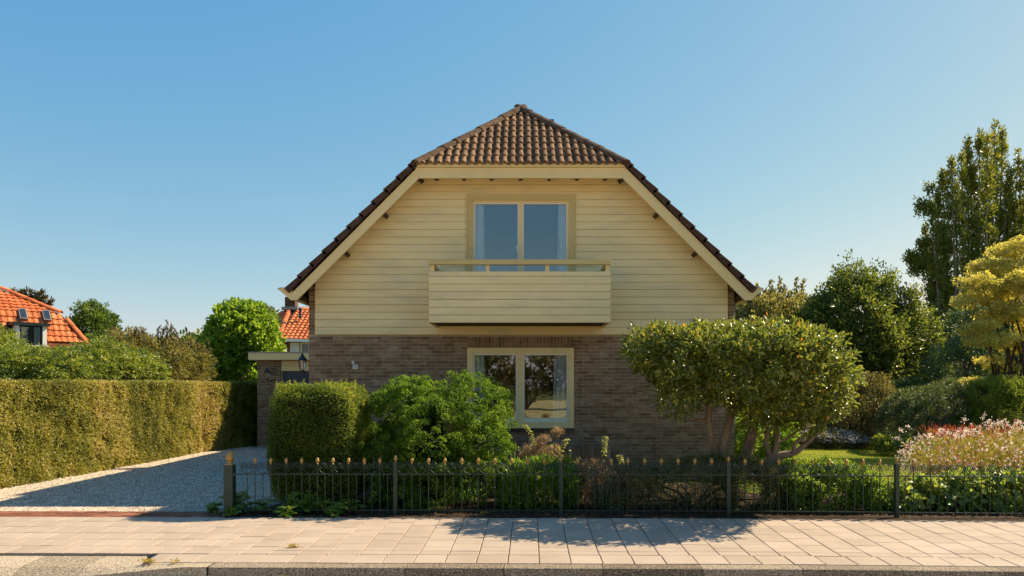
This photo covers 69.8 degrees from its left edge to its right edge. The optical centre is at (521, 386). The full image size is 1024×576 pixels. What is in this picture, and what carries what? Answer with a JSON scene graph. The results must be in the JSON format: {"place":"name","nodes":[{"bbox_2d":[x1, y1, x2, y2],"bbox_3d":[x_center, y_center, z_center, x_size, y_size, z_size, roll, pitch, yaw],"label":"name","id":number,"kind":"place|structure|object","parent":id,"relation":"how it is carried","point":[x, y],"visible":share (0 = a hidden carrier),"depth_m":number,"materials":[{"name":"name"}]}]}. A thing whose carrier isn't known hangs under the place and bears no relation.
{"place":"outdoors","nodes":[
{"label":"outdoors","id":0,"kind":"place"},
{"bbox_2d":[0,286,87,366],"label":"neighbour house","id":1,"kind":"structure","parent":0,"point":[37,323],"depth_m":29.29,"materials":[{"name":"orange tile"}]},
{"bbox_2d":[0,446,298,511],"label":"driveway","id":2,"kind":"structure","parent":0,"point":[151,485],"depth_m":11.94,"materials":[{"name":"grey gravel"}]},
{"bbox_2d":[0,517,1023,566],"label":"pavement","id":3,"kind":"structure","parent":0,"point":[601,541],"depth_m":7.95,"materials":[{"name":"beige concrete"}]},
{"bbox_2d":[138,510,488,575],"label":"weeds","id":4,"kind":"object","parent":3,"relation":"on","point":[148,560],"visible":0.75,"depth_m":7.07,"materials":[{"name":"green plant"}]},
{"bbox_2d":[0,0,1023,351],"label":"sky","id":5,"kind":"structure","parent":0,"point":[161,160],"materials":[{"name":"blue"}]},
{"bbox_2d":[220,483,1023,520],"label":"garden soil","id":6,"kind":"structure","parent":0,"point":[708,515],"depth_m":9.51,"materials":[{"name":"brown soil"}]},
{"bbox_2d":[0,511,224,516],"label":"clay paver band","id":7,"kind":"object","parent":6,"relation":"on","point":[104,514],"visible":0.81,"depth_m":9.40,"materials":[{"name":"brick"}]},
{"bbox_2d":[203,501,222,513],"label":"ground cover clump","id":8,"kind":"object","parent":7,"relation":"on","point":[213,507],"visible":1,"depth_m":9.52,"materials":[{"name":"green plant"}]},
{"bbox_2d":[224,451,235,515],"bbox_3d":[-3.730,1.252,9.413,0.144,0.856,0.116,0,0,0],"label":"gate post","id":9,"kind":"object","parent":6,"relation":"on","point":[229,483],"visible":0.94,"depth_m":9.36,"materials":[{"name":"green metal"}]},
{"bbox_2d":[222,505,244,516],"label":"ground cover clump","id":10,"kind":"object","parent":6,"relation":"on","point":[231,510],"visible":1,"depth_m":9.25,"materials":[{"name":"green plant"}]},
{"bbox_2d":[218,490,252,511],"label":"ground cover clump","id":11,"kind":"object","parent":6,"relation":"on","point":[238,498],"visible":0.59,"depth_m":9.53,"materials":[{"name":"green plant"}]},
{"bbox_2d":[246,498,288,513],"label":"ground cover clump","id":12,"kind":"object","parent":6,"relation":"on","point":[262,505],"visible":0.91,"depth_m":9.55,"materials":[{"name":"green plant"}]},
{"bbox_2d":[273,505,297,517],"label":"ground cover clump","id":13,"kind":"object","parent":6,"relation":"on","point":[286,511],"visible":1,"depth_m":9.24,"materials":[{"name":"green plant"}]},
{"bbox_2d":[284,490,322,513],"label":"ground cover clump","id":14,"kind":"object","parent":6,"relation":"on","point":[305,503],"visible":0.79,"depth_m":9.53,"materials":[{"name":"green plant"}]},
{"bbox_2d":[265,378,373,504],"bbox_3d":[-2.791,0.781,10.277,1.329,1.803,1.460,0,0,0],"label":"topiary","id":15,"kind":"object","parent":6,"relation":"on","point":[324,422],"visible":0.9,"depth_m":9.69,"materials":[{"name":"green plant"}]},
{"bbox_2d":[304,499,338,511],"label":"ground cover clump","id":16,"kind":"object","parent":6,"relation":"on","point":[321,505],"visible":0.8,"depth_m":9.51,"materials":[{"name":"green plant"}]},
{"bbox_2d":[324,503,347,516],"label":"ground cover clump","id":17,"kind":"object","parent":6,"relation":"on","point":[335,510],"visible":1,"depth_m":9.24,"materials":[{"name":"green plant"}]},
{"bbox_2d":[320,499,368,512],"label":"ground cover clump","id":18,"kind":"object","parent":6,"relation":"on","point":[351,504],"visible":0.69,"depth_m":9.53,"materials":[{"name":"green plant"}]},
{"bbox_2d":[357,369,518,509],"bbox_3d":[-1.245,0.758,10.513,2.456,2.014,2.168,0,0,0],"label":"cypress shrub","id":19,"kind":"object","parent":6,"relation":"on","point":[448,426],"visible":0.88,"depth_m":10.07,"materials":[{"name":"green plant"}]},
{"bbox_2d":[522,425,534,455],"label":"leafy shoot","id":20,"kind":"object","parent":6,"relation":"on","point":[527,427],"visible":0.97,"depth_m":10.60,"materials":[{"name":"green plant"}]},
{"bbox_2d":[489,452,584,509],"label":"evergreen shrub","id":21,"kind":"object","parent":6,"relation":"on","point":[534,497],"visible":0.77,"depth_m":9.78,"materials":[{"name":"green plant"}]},
{"bbox_2d":[514,424,580,495],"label":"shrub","id":22,"kind":"object","parent":6,"relation":"on","point":[540,443],"visible":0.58,"depth_m":10.69,"materials":[{"name":"pink plant"}]},
{"bbox_2d":[557,439,569,454],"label":"leafy shoot","id":23,"kind":"object","parent":6,"relation":"on","point":[562,444],"visible":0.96,"depth_m":10.59,"materials":[{"name":"green plant"}]},
{"bbox_2d":[601,436,607,456],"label":"leafy shoot","id":24,"kind":"object","parent":6,"relation":"on","point":[603,448],"visible":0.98,"depth_m":10.60,"materials":[{"name":"green plant"}]},
{"bbox_2d":[574,456,637,509],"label":"dried shrub","id":25,"kind":"object","parent":6,"relation":"on","point":[590,483],"visible":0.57,"depth_m":9.96,"materials":[{"name":"brown plant"}]},
{"bbox_2d":[616,455,623,464],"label":"leafy shoot","id":26,"kind":"object","parent":6,"relation":"on","point":[619,457],"visible":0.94,"depth_m":10.59,"materials":[{"name":"green plant"}]},
{"bbox_2d":[237,456,1023,517],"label":"iron fence","id":27,"kind":"object","parent":6,"relation":"on","point":[728,474],"visible":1,"depth_m":9.35,"materials":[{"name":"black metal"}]},
{"bbox_2d":[591,451,790,512],"bbox_3d":[2.299,1.286,9.998,2.737,0.832,1.070,0,0,0],"label":"spreading shrub","id":28,"kind":"object","parent":6,"relation":"on","point":[704,459],"visible":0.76,"depth_m":9.74,"materials":[{"name":"green plant"}]},
{"bbox_2d":[617,312,867,484],"bbox_3d":[2.874,0.196,9.957,3.242,2.392,2.665,0,0,0],"label":"clipped tree","id":29,"kind":"object","parent":6,"relation":"on","point":[812,354],"visible":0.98,"depth_m":9.38,"materials":[{"name":"green plant"}]},
{"bbox_2d":[759,470,799,510],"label":"grey green shrub","id":30,"kind":"object","parent":6,"relation":"on","point":[784,478],"visible":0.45,"depth_m":9.78,"materials":[{"name":"green plant"}]},
{"bbox_2d":[771,455,893,512],"bbox_3d":[4.162,1.319,10.026,1.630,0.802,1.049,0,0,0],"label":"bush","id":31,"kind":"object","parent":6,"relation":"on","point":[842,490],"visible":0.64,"depth_m":9.69,"materials":[{"name":"green plant"}]},
{"bbox_2d":[876,463,1023,514],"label":"broadleaf shrub","id":32,"kind":"object","parent":6,"relation":"on","point":[968,493],"visible":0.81,"depth_m":9.71,"materials":[{"name":"green plant"}]},
{"bbox_2d":[225,499,1021,517],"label":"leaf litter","id":33,"kind":"object","parent":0,"point":[590,512],"visible":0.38,"depth_m":9.50,"materials":[{"name":"plant"}]},
{"bbox_2d":[247,405,1016,482],"bbox_3d":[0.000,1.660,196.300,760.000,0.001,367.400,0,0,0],"label":"garden ground","id":34,"kind":"structure","parent":0,"point":[482,481],"depth_m":12.96,"materials":[{"name":"brown soil"}]},
{"bbox_2d":[0,323,28,370],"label":"feathery shrub","id":35,"kind":"object","parent":34,"relation":"on","point":[8,337],"visible":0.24,"depth_m":18.24,"materials":[{"name":"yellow plant"}]},
{"bbox_2d":[9,286,54,309],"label":"monkey puzzle tree","id":36,"kind":"object","parent":34,"relation":"on","point":[39,296],"visible":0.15,"depth_m":45.90,"materials":[{"name":"green plant"}]},
{"bbox_2d":[0,341,67,380],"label":"feathery shrub","id":37,"kind":"object","parent":34,"relation":"on","point":[6,353],"visible":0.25,"depth_m":16.07,"materials":[{"name":"green plant"}]},
{"bbox_2d":[8,344,110,379],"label":"feathery shrub","id":38,"kind":"object","parent":34,"relation":"on","point":[80,368],"visible":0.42,"depth_m":16.41,"materials":[{"name":"green plant"}]},
{"bbox_2d":[65,298,122,362],"bbox_3d":[-19.727,-1.227,34.030,2.701,5.839,2.779,0,0,0],"label":"round tree","id":39,"kind":"object","parent":34,"relation":"on","point":[98,319],"visible":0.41,"depth_m":33.50,"materials":[{"name":"green plant"}]},
{"bbox_2d":[55,333,143,380],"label":"feathery shrub","id":40,"kind":"object","parent":34,"relation":"on","point":[103,347],"visible":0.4,"depth_m":17.97,"materials":[{"name":"green plant"}]},
{"bbox_2d":[95,325,156,379],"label":"butterfly bush","id":41,"kind":"object","parent":34,"relation":"on","point":[131,339],"visible":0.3,"depth_m":20.30,"materials":[{"name":"green plant"}]},
{"bbox_2d":[0,378,257,487],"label":"clipped hedge","id":42,"kind":"object","parent":34,"relation":"on","point":[50,430],"visible":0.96,"depth_m":14.53,"materials":[{"name":"green plant"}]},
{"bbox_2d":[94,345,172,380],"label":"feathery shrub","id":43,"kind":"object","parent":34,"relation":"on","point":[152,362],"visible":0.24,"depth_m":19.05,"materials":[{"name":"green plant"}]},
{"bbox_2d":[133,320,200,379],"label":"butterfly bush","id":44,"kind":"object","parent":34,"relation":"on","point":[168,345],"visible":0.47,"depth_m":21.14,"materials":[{"name":"plant"}]},
{"bbox_2d":[161,335,217,381],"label":"butterfly bush","id":45,"kind":"object","parent":34,"relation":"on","point":[202,362],"visible":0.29,"depth_m":22.55,"materials":[{"name":"green plant"}]},
{"bbox_2d":[151,326,230,380],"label":"wood","id":46,"kind":"object","parent":34,"relation":"on","point":[189,334],"depth_m":42.98,"materials":[{"name":"green plant"}]},
{"bbox_2d":[218,368,257,381],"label":"golden shrub","id":47,"kind":"object","parent":34,"relation":"on","point":[243,377],"visible":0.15,"depth_m":24.99,"materials":[{"name":"green plant"}]},
{"bbox_2d":[192,296,287,381],"bbox_3d":[-10.038,-0.772,26.016,3.510,4.929,3.301,0,0,0],"label":"leaf tree","id":48,"kind":"object","parent":34,"relation":"on","point":[243,324],"visible":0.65,"depth_m":25.14,"materials":[{"name":"green plant"}]},
{"bbox_2d":[212,300,282,351],"bbox_3d":[-10.824,-0.929,28.892,2.732,5.233,2.842,0,0,0],"label":"tree","id":49,"kind":"object","parent":34,"relation":"on","point":[270,310],"visible":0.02,"depth_m":29.09,"materials":[{"name":"green plant"}]},
{"bbox_2d":[248,352,308,446],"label":"garage","id":50,"kind":"structure","parent":34,"relation":"on","point":[283,366],"depth_m":20.00,"materials":[{"name":"brown brick"}]},
{"bbox_2d":[264,367,272,380],"bbox_3d":[-6.829,-0.345,19.847,0.147,0.405,0.324,0,0,30],"label":"wall lantern","id":51,"kind":"object","parent":50,"relation":"attached to","point":[265,371],"depth_m":19.77,"materials":[{"name":"black metal"}]},
{"bbox_2d":[283,371,308,384],"bbox_3d":[-5.187,-0.196,20.110,2.695,0.452,0.040,0,0,0],"label":"door panel","id":52,"kind":"structure","parent":50,"relation":"in","point":[298,376],"depth_m":20.09,"materials":[{"name":"blue paint"}]},
{"bbox_2d":[275,297,308,351],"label":"neighbour house","id":53,"kind":"structure","parent":34,"relation":"on","point":[295,323],"depth_m":39.04,"materials":[{"name":"orange tile"}]},
{"bbox_2d":[290,343,299,351],"bbox_3d":[-11.861,-1.845,38.421,0.469,0.917,0.098,0,0,0],"label":"window","id":54,"kind":"structure","parent":53,"relation":"in","point":[294,347],"depth_m":38.38,"materials":[{"name":"white glass"}]},
{"bbox_2d":[300,343,308,351],"bbox_3d":[-11.317,-1.845,38.425,0.491,0.917,0.090,0,0,0],"label":"window","id":55,"kind":"structure","parent":53,"relation":"in","point":[304,347],"depth_m":38.43,"materials":[{"name":"grey glass"}]},
{"bbox_2d":[278,104,763,478],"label":"house","id":56,"kind":"structure","parent":34,"relation":"on","point":[534,263],"depth_m":13.16,"materials":[{"name":"beige wood"}]},
{"bbox_2d":[298,352,307,373],"bbox_3d":[-4.001,-0.443,13.700,0.367,0.425,0.156,0,0,0],"label":"wall lantern","id":57,"kind":"object","parent":56,"relation":"attached to","point":[301,357],"depth_m":13.69,"materials":[{"name":"black metal"}]},
{"bbox_2d":[466,194,574,270],"bbox_3d":[-0.011,-2.273,13.220,1.958,2.347,0.190,0,0,0],"label":"window","id":58,"kind":"structure","parent":56,"relation":"in","point":[475,248],"depth_m":13.18,"materials":[{"name":"beige paint"}]},
{"bbox_2d":[467,348,573,431],"bbox_3d":[-0.014,0.182,13.259,1.929,1.757,0.198,0,0,0],"label":"window","id":59,"kind":"structure","parent":56,"relation":"in","point":[563,387],"depth_m":13.22,"materials":[{"name":"beige paint"}]},
{"bbox_2d":[485,446,610,483],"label":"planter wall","id":60,"kind":"structure","parent":34,"relation":"on","point":[584,453],"depth_m":12.55,"materials":[{"name":"brown brick"}]},
{"bbox_2d":[734,411,801,465],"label":"corner shrub","id":61,"kind":"object","parent":34,"relation":"on","point":[785,445],"visible":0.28,"depth_m":13.23,"materials":[{"name":"green plant"}]},
{"bbox_2d":[735,348,807,430],"bbox_3d":[7.621,0.024,23.405,2.992,3.525,3.977,0,0,-17],"label":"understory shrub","id":62,"kind":"object","parent":34,"relation":"on","point":[770,375],"depth_m":22.54,"materials":[{"name":"green plant"}]},
{"bbox_2d":[735,275,824,325],"bbox_3d":[9.334,-1.205,26.957,3.980,5.826,4.486,0,0,0],"label":"orchard tree","id":63,"kind":"object","parent":34,"relation":"on","point":[769,301],"visible":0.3,"depth_m":26.04,"materials":[{"name":"green plant"}]},
{"bbox_2d":[793,369,874,440],"bbox_3d":[9.149,0.512,22.516,3.323,2.555,2.828,0,0,0],"label":"understory shrub","id":64,"kind":"object","parent":34,"relation":"on","point":[836,417],"visible":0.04,"depth_m":21.66,"materials":[{"name":"green plant"}]},
{"bbox_2d":[792,248,926,386],"bbox_3d":[11.227,-1.475,24.982,4.545,6.420,4.411,0,0,0],"label":"leafy tree","id":65,"kind":"object","parent":34,"relation":"on","point":[867,295],"visible":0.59,"depth_m":23.89,"materials":[{"name":"green plant"}]},
{"bbox_2d":[752,307,1021,420],"bbox_3d":[33.491,-1.050,35.981,50.162,6.040,3.863,0,0,0],"label":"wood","id":66,"kind":"object","parent":34,"relation":"on","point":[924,378],"depth_m":35.15,"materials":[{"name":"green plant"}]},
{"bbox_2d":[858,276,958,415],"bbox_3d":[13.193,-1.090,25.454,3.593,5.599,4.122,0,0,0],"label":"leafy tree","id":67,"kind":"object","parent":34,"relation":"on","point":[912,307],"visible":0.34,"depth_m":24.60,"materials":[{"name":"green plant"}]},
{"bbox_2d":[862,376,957,435],"bbox_3d":[11.642,0.705,22.389,3.288,2.122,3.050,0,0,0],"label":"understory shrub","id":68,"kind":"object","parent":34,"relation":"on","point":[902,384],"visible":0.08,"depth_m":22.01,"materials":[{"name":"green plant"}]},
{"bbox_2d":[872,376,1002,449],"bbox_3d":[10.488,0.716,18.434,3.149,1.986,3.192,0,0,0],"label":"dwarf pine","id":69,"kind":"object","parent":34,"relation":"on","point":[921,396],"visible":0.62,"depth_m":18.00,"materials":[{"name":"green plant"}]},
{"bbox_2d":[900,119,1023,403],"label":"column tree","id":70,"kind":"object","parent":34,"relation":"on","point":[941,290],"visible":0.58,"depth_m":27.62,"materials":[{"name":"green plant"}]},
{"bbox_2d":[918,301,1020,421],"bbox_3d":[13.908,-0.527,22.186,3.457,4.426,3.540,0,0,0],"label":"rhododendron","id":71,"kind":"object","parent":34,"relation":"on","point":[956,348],"visible":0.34,"depth_m":22.03,"materials":[{"name":"green plant"}]},
{"bbox_2d":[738,442,1023,492],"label":"lawn","id":72,"kind":"structure","parent":0,"point":[848,456],"depth_m":17.01,"materials":[{"name":"plant"}]},
{"bbox_2d":[795,422,871,448],"bbox_3d":[8.283,1.357,19.810,2.182,0.832,1.874,0,0,0],"label":"white flower mound","id":73,"kind":"object","parent":72,"relation":"on","point":[859,439],"visible":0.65,"depth_m":19.19,"materials":[{"name":"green plant"}]},
{"bbox_2d":[828,370,900,445],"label":"olive shrub","id":74,"kind":"object","parent":72,"relation":"on","point":[882,389],"visible":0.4,"depth_m":19.99,"materials":[{"name":"green plant"}]},
{"bbox_2d":[868,431,918,454],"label":"fern clump","id":75,"kind":"object","parent":72,"relation":"on","point":[881,442],"visible":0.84,"depth_m":17.39,"materials":[{"name":"green plant"}]},
{"bbox_2d":[892,413,1023,475],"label":"gaura plant","id":76,"kind":"object","parent":72,"relation":"on","point":[1010,443],"visible":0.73,"depth_m":11.67,"materials":[{"name":"pink plant"}]},
{"bbox_2d":[898,422,1023,473],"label":"red flower clump","id":77,"kind":"object","parent":72,"relation":"on","point":[947,438],"visible":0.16,"depth_m":12.85,"materials":[{"name":"yellow plant"}]},
{"bbox_2d":[949,234,1023,441],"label":"golden maple","id":78,"kind":"object","parent":72,"relation":"on","point":[1011,344],"visible":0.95,"depth_m":17.85,"materials":[{"name":"yellow plant"}]},
{"bbox_2d":[961,373,1023,443],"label":"clipped evergreen","id":79,"kind":"object","parent":72,"relation":"on","point":[1011,386],"visible":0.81,"depth_m":16.71,"materials":[{"name":"green plant"}]},
{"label":"road","id":80,"kind":"structure","parent":0,"visible":0},
{"bbox_2d":[0,556,1023,575],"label":"kerb","id":81,"kind":"structure","parent":80,"relation":"on","point":[71,566],"depth_m":6.90,"materials":[{"name":"grey concrete"}]}
]}

